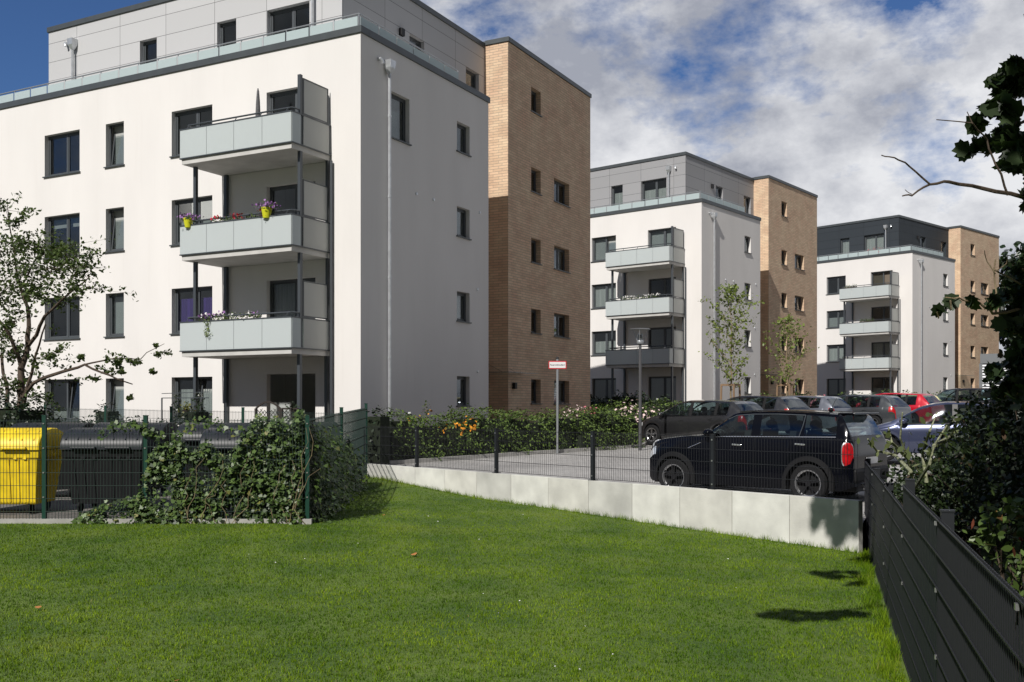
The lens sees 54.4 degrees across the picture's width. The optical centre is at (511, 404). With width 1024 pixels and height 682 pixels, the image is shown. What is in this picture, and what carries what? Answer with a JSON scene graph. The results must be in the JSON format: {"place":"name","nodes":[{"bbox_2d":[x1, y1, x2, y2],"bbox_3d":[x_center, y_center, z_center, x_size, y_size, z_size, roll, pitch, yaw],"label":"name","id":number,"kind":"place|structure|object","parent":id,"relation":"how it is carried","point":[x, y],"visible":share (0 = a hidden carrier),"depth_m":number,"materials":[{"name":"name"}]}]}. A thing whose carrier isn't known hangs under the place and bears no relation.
{"place":"outdoors","nodes":[
{"label":"outdoors","id":0,"kind":"place"},
{"bbox_2d":[1,476,304,517],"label":"paved yard","id":1,"kind":"structure","parent":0,"point":[66,504],"depth_m":17.64,"materials":[{"name":"grey concrete"}]},
{"bbox_2d":[1,428,63,513],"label":"refuse bin","id":2,"kind":"object","parent":1,"relation":"on","point":[24,454],"visible":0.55,"depth_m":16.80,"materials":[{"name":"yellow plastic"}]},
{"bbox_2d":[0,391,65,427],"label":"evergreen shrub","id":3,"kind":"object","parent":1,"relation":"on","point":[9,412],"visible":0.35,"depth_m":20.85,"materials":[{"name":"green plant"}]},
{"bbox_2d":[10,423,94,497],"bbox_3d":[-9.000,1.072,19.575,1.520,1.448,1.150,0,0,0],"label":"refuse bin","id":4,"kind":"object","parent":1,"relation":"on","point":[65,428],"visible":0.06,"depth_m":19.24,"materials":[{"name":"black plastic"}]},
{"bbox_2d":[0,191,172,411],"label":"tree","id":5,"kind":"object","parent":1,"relation":"on","point":[58,252],"visible":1,"depth_m":22.05,"materials":[{"name":"green plant"}]},
{"bbox_2d":[60,428,163,512],"bbox_3d":[-6.920,1.118,17.275,1.520,1.448,1.150,0,0,0],"label":"refuse bin","id":6,"kind":"object","parent":1,"relation":"on","point":[107,453],"visible":0.6,"depth_m":16.86,"materials":[{"name":"black plastic"}]},
{"bbox_2d":[92,422,177,495],"bbox_3d":[-7.450,1.070,19.675,1.520,1.448,1.150,0,0,0],"label":"refuse bin","id":7,"kind":"object","parent":1,"relation":"on","point":[160,426],"visible":0.12,"depth_m":19.51,"materials":[{"name":"black plastic"}]},
{"bbox_2d":[0,403,367,523],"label":"wire fence","id":8,"kind":"object","parent":1,"relation":"on","point":[356,425],"visible":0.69,"depth_m":15.40,"materials":[{"name":"green metal"}]},
{"bbox_2d":[70,409,374,524],"bbox_3d":[-3.674,1.029,17.258,3.489,1.926,6.590,0,0,32],"label":"ivy","id":9,"kind":"object","parent":8,"relation":"attached to","point":[243,468],"visible":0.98,"depth_m":15.43,"materials":[{"name":"green plant"}]},
{"bbox_2d":[24,404,344,427],"bbox_3d":[-11.675,0.806,27.555,18.710,1.769,0.092,0,0,28],"label":"garden fence","id":10,"kind":"object","parent":1,"relation":"on","point":[106,409],"visible":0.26,"depth_m":26.13,"materials":[{"name":"green metal"}]},
{"bbox_2d":[175,423,249,487],"bbox_3d":[-5.750,1.072,19.575,1.520,1.448,1.150,0,0,0],"label":"refuse bin","id":11,"kind":"object","parent":1,"relation":"on","point":[187,437],"visible":0.06,"depth_m":19.18,"materials":[{"name":"black plastic"}]},
{"bbox_2d":[200,428,280,508],"bbox_3d":[-4.550,1.119,17.225,1.520,1.448,1.150,0,0,0],"label":"refuse bin","id":12,"kind":"object","parent":1,"relation":"on","point":[216,440],"visible":0.05,"depth_m":16.76,"materials":[{"name":"black plastic"}]},
{"bbox_2d":[0,474,911,681],"bbox_3d":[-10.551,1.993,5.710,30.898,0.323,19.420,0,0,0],"label":"lawn","id":13,"kind":"structure","parent":0,"point":[400,643],"depth_m":9.65,"materials":[{"name":"green plant"}]},
{"bbox_2d":[0,0,1023,352],"label":"sky","id":14,"kind":"structure","parent":0,"point":[809,95],"materials":[{"name":"blue"}]},
{"bbox_2d":[309,475,716,534],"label":"lawn","id":15,"kind":"structure","parent":0,"point":[377,490],"depth_m":17.04,"materials":[{"name":"green plant"}]},
{"bbox_2d":[397,426,954,521],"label":"car park","id":16,"kind":"structure","parent":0,"point":[573,460],"depth_m":24.23,"materials":[{"name":"grey asphalt"}]},
{"bbox_2d":[390,438,662,464],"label":"kerb","id":17,"kind":"structure","parent":16,"relation":"on","point":[407,461],"depth_m":27.71,"materials":[{"name":"concrete"}]},
{"bbox_2d":[549,357,565,452],"bbox_3d":[1.319,0.006,28.927,0.520,2.815,0.091,0,0,-2],"label":"sign post","id":18,"kind":"object","parent":16,"relation":"on","point":[557,364],"visible":1,"depth_m":28.90,"materials":[{"name":"grey"}]},
{"bbox_2d":[630,328,649,449],"bbox_3d":[3.900,-0.466,30.300,0.640,3.706,0.640,0,0,0],"label":"street lamp","id":19,"kind":"object","parent":16,"relation":"on","point":[640,342],"visible":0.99,"depth_m":30.26,"materials":[{"name":"grey"}]},
{"bbox_2d":[642,400,770,443],"bbox_3d":[6.174,0.567,32.293,2.086,1.464,4.230,0,0,-44],"label":"parked car","id":20,"kind":"object","parent":16,"relation":"on","point":[690,422],"visible":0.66,"depth_m":31.58,"materials":[{"name":"grey paint"}]},
{"bbox_2d":[697,395,811,433],"bbox_3d":[8.731,0.387,36.493,2.086,1.464,4.230,0,0,-44],"label":"parked car","id":21,"kind":"object","parent":16,"relation":"on","point":[782,420],"visible":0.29,"depth_m":35.23,"materials":[{"name":"grey paint"}]},
{"bbox_2d":[650,398,888,496],"bbox_3d":[4.635,0.769,18.252,4.030,1.782,2.095,0,0,39],"label":"parked car","id":22,"kind":"object","parent":16,"relation":"on","point":[799,441],"visible":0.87,"depth_m":17.35,"materials":[{"name":"black paint"}]},
{"bbox_2d":[761,395,853,432],"bbox_3d":[11.060,0.359,38.993,2.086,1.464,4.230,0,0,-44],"label":"parked car","id":23,"kind":"object","parent":16,"relation":"on","point":[829,424],"visible":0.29,"depth_m":37.60,"materials":[{"name":"silver metal"}]},
{"bbox_2d":[816,394,911,429],"bbox_3d":[13.682,0.321,39.993,2.086,1.464,4.230,0,0,-44],"label":"parked car","id":24,"kind":"object","parent":16,"relation":"on","point":[885,408],"visible":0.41,"depth_m":38.67,"materials":[{"name":"grey paint"}]},
{"bbox_2d":[852,393,945,426],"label":"parked car","id":25,"kind":"object","parent":16,"relation":"on","point":[921,400],"visible":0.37,"depth_m":41.89,"materials":[{"name":"red paint"}]},
{"bbox_2d":[893,395,951,421],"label":"parked car","id":26,"kind":"object","parent":16,"relation":"on","point":[929,397],"visible":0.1,"depth_m":47.38,"materials":[{"name":"beige paint"}]},
{"bbox_2d":[857,401,988,460],"bbox_3d":[10.929,0.654,24.796,4.530,1.474,2.086,0,0,23],"label":"parked car","id":27,"kind":"object","parent":16,"relation":"on","point":[919,430],"visible":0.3,"depth_m":24.38,"materials":[{"name":"blue paint"}]},
{"bbox_2d":[914,388,994,418],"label":"parked car","id":28,"kind":"object","parent":16,"relation":"on","point":[948,407],"visible":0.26,"depth_m":46.04,"materials":[{"name":"grey paint"}]},
{"bbox_2d":[863,515,1022,681],"bbox_3d":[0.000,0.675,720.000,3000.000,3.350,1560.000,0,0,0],"label":"ground","id":29,"kind":"structure","parent":0,"point":[995,565],"depth_m":15.99,"materials":[{"name":"grey"}]},
{"bbox_2d":[0,0,591,437],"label":"apartment building","id":30,"kind":"structure","parent":29,"relation":"on","point":[418,170],"depth_m":32.61,"materials":[{"name":"paint"}]},
{"bbox_2d":[42,296,80,340],"bbox_3d":[-15.563,-2.995,34.581,1.900,1.481,0.280,0,0,28],"label":"window","id":31,"kind":"structure","parent":30,"relation":"in","point":[68,336],"depth_m":34.60,"materials":[{"name":"grey"}]},
{"bbox_2d":[42,131,80,177],"bbox_3d":[-15.563,-8.694,34.581,1.900,1.481,0.280,0,0,28],"label":"window","id":32,"kind":"structure","parent":30,"relation":"in","point":[68,135],"depth_m":34.62,"materials":[{"name":"grey"}]},
{"bbox_2d":[44,214,79,258],"bbox_3d":[-15.542,-5.845,34.621,1.900,1.481,0.370,0,0,28],"label":"window","id":33,"kind":"structure","parent":30,"relation":"in","point":[68,221],"depth_m":34.79,"materials":[{"name":"grey"}]},
{"bbox_2d":[48,379,79,421],"bbox_3d":[-15.527,-0.145,34.649,1.900,1.481,0.434,0,0,28],"label":"window","id":34,"kind":"structure","parent":30,"relation":"in","point":[69,403],"depth_m":34.68,"materials":[{"name":"grey glass"}]},
{"bbox_2d":[103,293,124,337],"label":"window","id":35,"kind":"structure","parent":30,"relation":"in","point":[116,303],"depth_m":33.60,"materials":[{"name":"grey"}]},
{"bbox_2d":[103,123,124,167],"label":"window","id":36,"kind":"structure","parent":30,"relation":"in","point":[116,158],"depth_m":33.62,"materials":[{"name":"grey"}]},
{"bbox_2d":[106,208,124,252],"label":"window","id":37,"kind":"structure","parent":30,"relation":"in","point":[117,245],"depth_m":33.62,"materials":[{"name":"grey glass"}]},
{"bbox_2d":[109,378,123,421],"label":"window","id":38,"kind":"structure","parent":30,"relation":"in","point":[118,386],"depth_m":33.63,"materials":[{"name":"grey glass"}]},
{"bbox_2d":[143,39,156,63],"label":"window","id":39,"kind":"structure","parent":30,"relation":"in","point":[145,44],"depth_m":35.27,"materials":[{"name":"grey"}]},
{"bbox_2d":[172,212,203,227],"bbox_3d":[-9.449,-5.460,29.338,0.820,0.480,0.745,0,0,16],"label":"flower pot","id":40,"kind":"object","parent":30,"relation":"hanging from","point":[188,220],"visible":1,"depth_m":29.25,"materials":[{"name":"yellow plastic"}]},
{"bbox_2d":[169,287,211,334],"bbox_3d":[-10.121,-2.995,31.777,1.858,1.481,0.390,0,0,28],"label":"window","id":41,"kind":"structure","parent":30,"relation":"in","point":[183,307],"depth_m":32.11,"materials":[{"name":"grey"}]},
{"bbox_2d":[169,196,211,245],"bbox_3d":[-10.126,-5.845,31.769,1.858,1.481,0.370,0,0,28],"label":"window","id":42,"kind":"structure","parent":30,"relation":"in","point":[177,229],"depth_m":32.13,"materials":[{"name":"grey glass"}]},
{"bbox_2d":[169,106,211,157],"bbox_3d":[-10.146,-8.694,31.729,1.858,1.481,0.280,0,0,28],"label":"window","id":43,"kind":"structure","parent":30,"relation":"in","point":[196,111],"depth_m":32.03,"materials":[{"name":"grey"}]},
{"bbox_2d":[175,377,211,422],"bbox_3d":[-10.111,-0.145,31.797,1.858,1.481,0.434,0,0,28],"label":"window","id":44,"kind":"structure","parent":30,"relation":"in","point":[207,402],"depth_m":31.93,"materials":[{"name":"grey glass"}]},
{"bbox_2d":[220,21,235,46],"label":"window","id":45,"kind":"structure","parent":30,"relation":"in","point":[232,23],"depth_m":33.57,"materials":[{"name":"grey"}]},
{"bbox_2d":[198,310,261,336],"bbox_3d":[-8.196,-2.351,28.759,2.431,0.796,0.562,0,0,28],"label":"planter box","id":46,"kind":"object","parent":30,"relation":"attached to","point":[225,318],"visible":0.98,"depth_m":28.89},
{"bbox_2d":[210,209,261,221],"bbox_3d":[-7.908,-5.361,28.695,1.999,0.441,0.450,0,0,28],"label":"planter box","id":47,"kind":"object","parent":30,"relation":"attached to","point":[237,214],"visible":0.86,"depth_m":28.67,"materials":[{"name":"brown"}]},
{"bbox_2d":[251,199,280,217],"bbox_3d":[-6.842,-5.480,27.949,0.763,0.479,0.872,0,0,17],"label":"flower pot","id":48,"kind":"object","parent":30,"relation":"hanging from","point":[266,208],"visible":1,"depth_m":27.84,"materials":[{"name":"yellow plastic"}]},
{"bbox_2d":[270,89,297,113],"bbox_3d":[-6.537,-8.413,29.950,1.868,2.125,0.070,0,0,28],"label":"balcony door","id":49,"kind":"structure","parent":30,"relation":"in","point":[295,91],"depth_m":30.12,"materials":[{"name":"grey"}]},
{"bbox_2d":[270,3,308,35],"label":"window","id":50,"kind":"structure","parent":30,"relation":"in","point":[293,9],"depth_m":32.17,"materials":[{"name":"grey"}]},
{"bbox_2d":[270,278,314,318],"bbox_3d":[-6.512,-2.713,29.998,1.868,2.125,0.180,0,0,28],"label":"balcony door","id":51,"kind":"structure","parent":30,"relation":"in","point":[283,293],"depth_m":30.28,"materials":[{"name":"grey glass"}]},
{"bbox_2d":[270,182,314,214],"bbox_3d":[-6.537,-5.562,29.950,1.868,2.125,0.070,0,0,28],"label":"balcony door","id":52,"kind":"structure","parent":30,"relation":"in","point":[272,189],"depth_m":30.08,"materials":[{"name":"grey"}]},
{"bbox_2d":[391,93,411,145],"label":"window","id":53,"kind":"structure","parent":30,"relation":"in","point":[396,117],"depth_m":30.74,"materials":[{"name":"grey"}]},
{"bbox_2d":[456,376,471,406],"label":"window","id":54,"kind":"structure","parent":30,"relation":"in","point":[463,404],"depth_m":34.07,"materials":[{"name":"grey"}]},
{"bbox_2d":[456,292,471,323],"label":"window","id":55,"kind":"structure","parent":30,"relation":"in","point":[459,295],"depth_m":34.08,"materials":[{"name":"grey glass"}]},
{"bbox_2d":[456,208,471,239],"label":"window","id":56,"kind":"structure","parent":30,"relation":"in","point":[459,211],"depth_m":34.07,"materials":[{"name":"grey"}]},
{"bbox_2d":[456,123,471,156],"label":"window","id":57,"kind":"structure","parent":30,"relation":"in","point":[459,127],"depth_m":34.07,"materials":[{"name":"grey"}]},
{"bbox_2d":[531,379,542,403],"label":"window","id":58,"kind":"structure","parent":30,"relation":"in","point":[534,381],"depth_m":41.12,"materials":[{"name":"grey"}]},
{"bbox_2d":[531,310,542,334],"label":"window","id":59,"kind":"structure","parent":30,"relation":"in","point":[533,311],"depth_m":41.12,"materials":[{"name":"grey"}]},
{"bbox_2d":[554,381,570,404],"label":"window","id":60,"kind":"structure","parent":30,"relation":"in","point":[562,402],"depth_m":43.64,"materials":[{"name":"grey"}]},
{"bbox_2d":[554,314,570,338],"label":"window","id":61,"kind":"structure","parent":30,"relation":"in","point":[557,316],"depth_m":43.19,"materials":[{"name":"grey"}]},
{"bbox_2d":[554,247,570,273],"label":"window","id":62,"kind":"structure","parent":30,"relation":"in","point":[557,252],"depth_m":43.28,"materials":[{"name":"grey"}]},
{"bbox_2d":[554,180,570,207],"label":"window","id":63,"kind":"structure","parent":30,"relation":"in","point":[558,184],"depth_m":43.19,"materials":[{"name":"grey"}]},
{"bbox_2d":[367,463,862,553],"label":"retaining wall","id":64,"kind":"structure","parent":29,"relation":"on","point":[831,522],"depth_m":16.11,"materials":[{"name":"concrete"}]},
{"bbox_2d":[363,426,858,497],"bbox_3d":[0.567,0.895,18.461,0.110,0.870,12.504,0,0,-43],"label":"wire fence","id":65,"kind":"object","parent":64,"relation":"on","point":[711,461],"visible":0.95,"depth_m":17.19,"materials":[{"name":"black metal"}]},
{"bbox_2d":[590,151,817,411],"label":"apartment building","id":66,"kind":"structure","parent":29,"relation":"on","point":[683,234],"depth_m":59.66,"materials":[{"name":"paint"}]},
{"bbox_2d":[590,331,615,355],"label":"window","id":67,"kind":"structure","parent":66,"relation":"in","point":[598,347],"depth_m":60.51,"materials":[{"name":"grey glass"}]},
{"bbox_2d":[592,283,615,308],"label":"window","id":68,"kind":"structure","parent":66,"relation":"in","point":[602,292],"depth_m":60.52,"materials":[{"name":"grey glass"}]},
{"bbox_2d":[593,378,615,401],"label":"window","id":69,"kind":"structure","parent":66,"relation":"in","point":[606,379],"depth_m":60.26,"materials":[{"name":"grey"}]},
{"bbox_2d":[593,236,615,261],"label":"window","id":70,"kind":"structure","parent":66,"relation":"in","point":[601,245],"depth_m":60.49,"materials":[{"name":"grey"}]},
{"bbox_2d":[612,185,622,205],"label":"window","id":71,"kind":"structure","parent":66,"relation":"in","point":[618,197],"depth_m":61.91,"materials":[{"name":"grey glass"}]},
{"bbox_2d":[643,178,665,200],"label":"window","id":72,"kind":"structure","parent":66,"relation":"in","point":[661,192],"depth_m":60.17,"materials":[{"name":"grey"}]},
{"bbox_2d":[649,376,675,401],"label":"balcony door","id":73,"kind":"structure","parent":66,"relation":"in","point":[664,377],"depth_m":57.72,"materials":[{"name":"grey"}]},
{"bbox_2d":[649,327,675,362],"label":"balcony door","id":74,"kind":"structure","parent":66,"relation":"in","point":[664,328],"depth_m":57.71,"materials":[{"name":"grey"}]},
{"bbox_2d":[649,277,675,297],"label":"balcony door","id":75,"kind":"structure","parent":66,"relation":"in","point":[669,278],"depth_m":57.76,"materials":[{"name":"grey"}]},
{"bbox_2d":[649,227,675,260],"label":"balcony door","id":76,"kind":"structure","parent":66,"relation":"in","point":[659,236],"depth_m":57.93,"materials":[{"name":"grey glass"}]},
{"bbox_2d":[817,215,999,406],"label":"apartment building","id":77,"kind":"structure","parent":29,"relation":"on","point":[908,275],"depth_m":82.36,"materials":[{"name":"paint"}]},
{"bbox_2d":[826,344,845,362],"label":"window","id":78,"kind":"structure","parent":77,"relation":"in","point":[834,355],"depth_m":83.66,"materials":[{"name":"grey glass"}]},
{"bbox_2d":[826,310,845,328],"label":"window","id":79,"kind":"structure","parent":77,"relation":"in","point":[832,322],"depth_m":83.71,"materials":[{"name":"grey glass"}]},
{"bbox_2d":[841,238,848,253],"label":"window","id":80,"kind":"structure","parent":77,"relation":"in","point":[844,242],"depth_m":84.91,"materials":[{"name":"grey glass"}]},
{"bbox_2d":[865,233,883,253],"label":"window","id":81,"kind":"structure","parent":77,"relation":"in","point":[877,240],"depth_m":82.95,"materials":[{"name":"grey glass"}]},
{"bbox_2d":[872,377,892,398],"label":"balcony door","id":82,"kind":"structure","parent":77,"relation":"in","point":[875,391],"depth_m":80.65,"materials":[{"name":"grey"}]},
{"bbox_2d":[872,341,892,356],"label":"balcony door","id":83,"kind":"structure","parent":77,"relation":"in","point":[878,348],"depth_m":80.71,"materials":[{"name":"grey glass"}]},
{"bbox_2d":[872,270,892,285],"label":"balcony door","id":84,"kind":"structure","parent":77,"relation":"in","point":[883,276],"depth_m":80.69,"materials":[{"name":"grey"}]},
{"bbox_2d":[856,412,960,489],"bbox_3d":[4.111,0.571,10.062,1.115,0.998,0.808,0,0,-37],"label":"bare shrub","id":85,"kind":"object","parent":29,"relation":"on","point":[906,454],"visible":0.93,"depth_m":10.00,"materials":[{"name":"green plant"}]},
{"bbox_2d":[864,458,1023,681],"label":"privacy fence","id":86,"kind":"object","parent":29,"relation":"on","point":[951,599],"visible":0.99,"depth_m":5.79,"materials":[{"name":"black metal"}]},
{"bbox_2d":[881,377,1023,623],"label":"shrub","id":87,"kind":"object","parent":29,"relation":"on","point":[976,465],"visible":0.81,"depth_m":10.57,"materials":[{"name":"green plant"}]},
{"bbox_2d":[881,14,1023,213],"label":"maple tree","id":88,"kind":"object","parent":29,"relation":"on","point":[1003,105],"visible":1,"depth_m":4.97,"materials":[{"name":"green plant"}]},
{"bbox_2d":[930,250,1023,404],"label":"maple sapling","id":89,"kind":"object","parent":29,"relation":"on","point":[1008,322],"visible":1,"depth_m":5.98,"materials":[{"name":"green plant"}]},
{"bbox_2d":[962,488,1023,676],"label":"shrub","id":90,"kind":"object","parent":29,"relation":"on","point":[1015,558],"visible":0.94,"depth_m":7.39,"materials":[{"name":"green plant"}]},
{"bbox_2d":[981,352,1023,453],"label":"shrub","id":91,"kind":"object","parent":29,"relation":"on","point":[1019,426],"visible":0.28,"depth_m":11.21,"materials":[{"name":"green plant"}]},
{"bbox_2d":[999,241,1023,352],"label":"background tree","id":92,"kind":"object","parent":29,"relation":"on","point":[1013,260],"visible":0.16,"depth_m":95.68,"materials":[{"name":"green plant"}]},
{"bbox_2d":[979,353,1008,399],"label":"louvred shed","id":93,"kind":"structure","parent":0,"point":[985,359],"depth_m":72.77,"materials":[{"name":"grey"}]},
{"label":"planting bed","id":94,"kind":"structure","parent":0,"visible":0},
{"bbox_2d":[375,403,637,460],"bbox_3d":[0.128,0.737,28.725,9.776,1.602,1.559,0,0,-44],"label":"hedge","id":95,"kind":"object","parent":94,"relation":"on","point":[566,424],"visible":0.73,"depth_m":27.88,"materials":[{"name":"green plant"}]},
{"bbox_2d":[576,421,644,449],"bbox_3d":[2.894,0.962,30.957,2.825,0.972,1.188,0,0,-43],"label":"bush","id":96,"kind":"object","parent":94,"relation":"on","point":[604,440],"visible":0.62,"depth_m":30.55,"materials":[{"name":"green plant"}]},
{"bbox_2d":[590,389,671,413],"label":"hedge","id":97,"kind":"object","parent":94,"relation":"on","point":[631,399],"visible":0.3,"depth_m":50.99,"materials":[{"name":"green plant"}]},
{"bbox_2d":[615,399,658,421],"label":"flowers","id":98,"kind":"object","parent":94,"relation":"on","point":[625,407],"visible":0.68,"depth_m":36.00,"materials":[{"name":"white plant"}]},
{"bbox_2d":[595,398,701,437],"bbox_3d":[5.443,0.507,38.757,1.390,1.656,6.158,0,0,42],"label":"hedge","id":99,"kind":"object","parent":94,"relation":"on","point":[674,410],"visible":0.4,"depth_m":38.56,"materials":[{"name":"green plant"}]},
{"bbox_2d":[720,384,740,408],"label":"tree stake","id":100,"kind":"object","parent":94,"relation":"on","point":[733,385],"visible":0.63,"depth_m":47.20,"materials":[{"name":"brown wood"}]},
{"bbox_2d":[698,283,764,399],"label":"young tree","id":101,"kind":"object","parent":94,"relation":"on","point":[727,296],"visible":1,"depth_m":46.95,"materials":[{"name":"green plant"}]},
{"bbox_2d":[776,384,794,407],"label":"tree stake","id":102,"kind":"object","parent":94,"relation":"on","point":[788,385],"visible":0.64,"depth_m":52.02,"materials":[{"name":"brown wood"}]},
{"bbox_2d":[744,390,830,408],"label":"shrub row","id":103,"kind":"object","parent":94,"relation":"on","point":[774,400],"visible":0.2,"depth_m":53.47,"materials":[{"name":"green plant"}]},
{"bbox_2d":[759,313,818,395],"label":"young tree","id":104,"kind":"object","parent":94,"relation":"on","point":[788,331],"visible":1,"depth_m":51.93,"materials":[{"name":"green plant"}]},
{"bbox_2d":[833,389,983,404],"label":"shrub row","id":105,"kind":"object","parent":94,"relation":"on","point":[859,400],"visible":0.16,"depth_m":63.60,"materials":[{"name":"green plant"}]},
{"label":"garden bed","id":106,"kind":"structure","parent":0,"visible":0},
{"bbox_2d":[161,392,208,424],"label":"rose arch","id":107,"kind":"structure","parent":106,"relation":"on","point":[177,407],"depth_m":28.90,"materials":[{"name":"grey metal"}]},
{"bbox_2d":[26,399,392,464],"bbox_3d":[-10.195,0.744,28.033,16.091,2.027,1.156,0,0,28],"label":"hedge","id":108,"kind":"object","parent":106,"relation":"on","point":[375,421],"visible":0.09,"depth_m":24.43,"materials":[{"name":"green plant"}]},
{"bbox_2d":[254,401,297,421],"bbox_3d":[-6.306,0.675,26.680,1.510,1.550,0.060,0,0,28],"label":"lattice screen","id":109,"kind":"object","parent":106,"relation":"on","point":[273,403],"visible":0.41,"depth_m":26.71,"materials":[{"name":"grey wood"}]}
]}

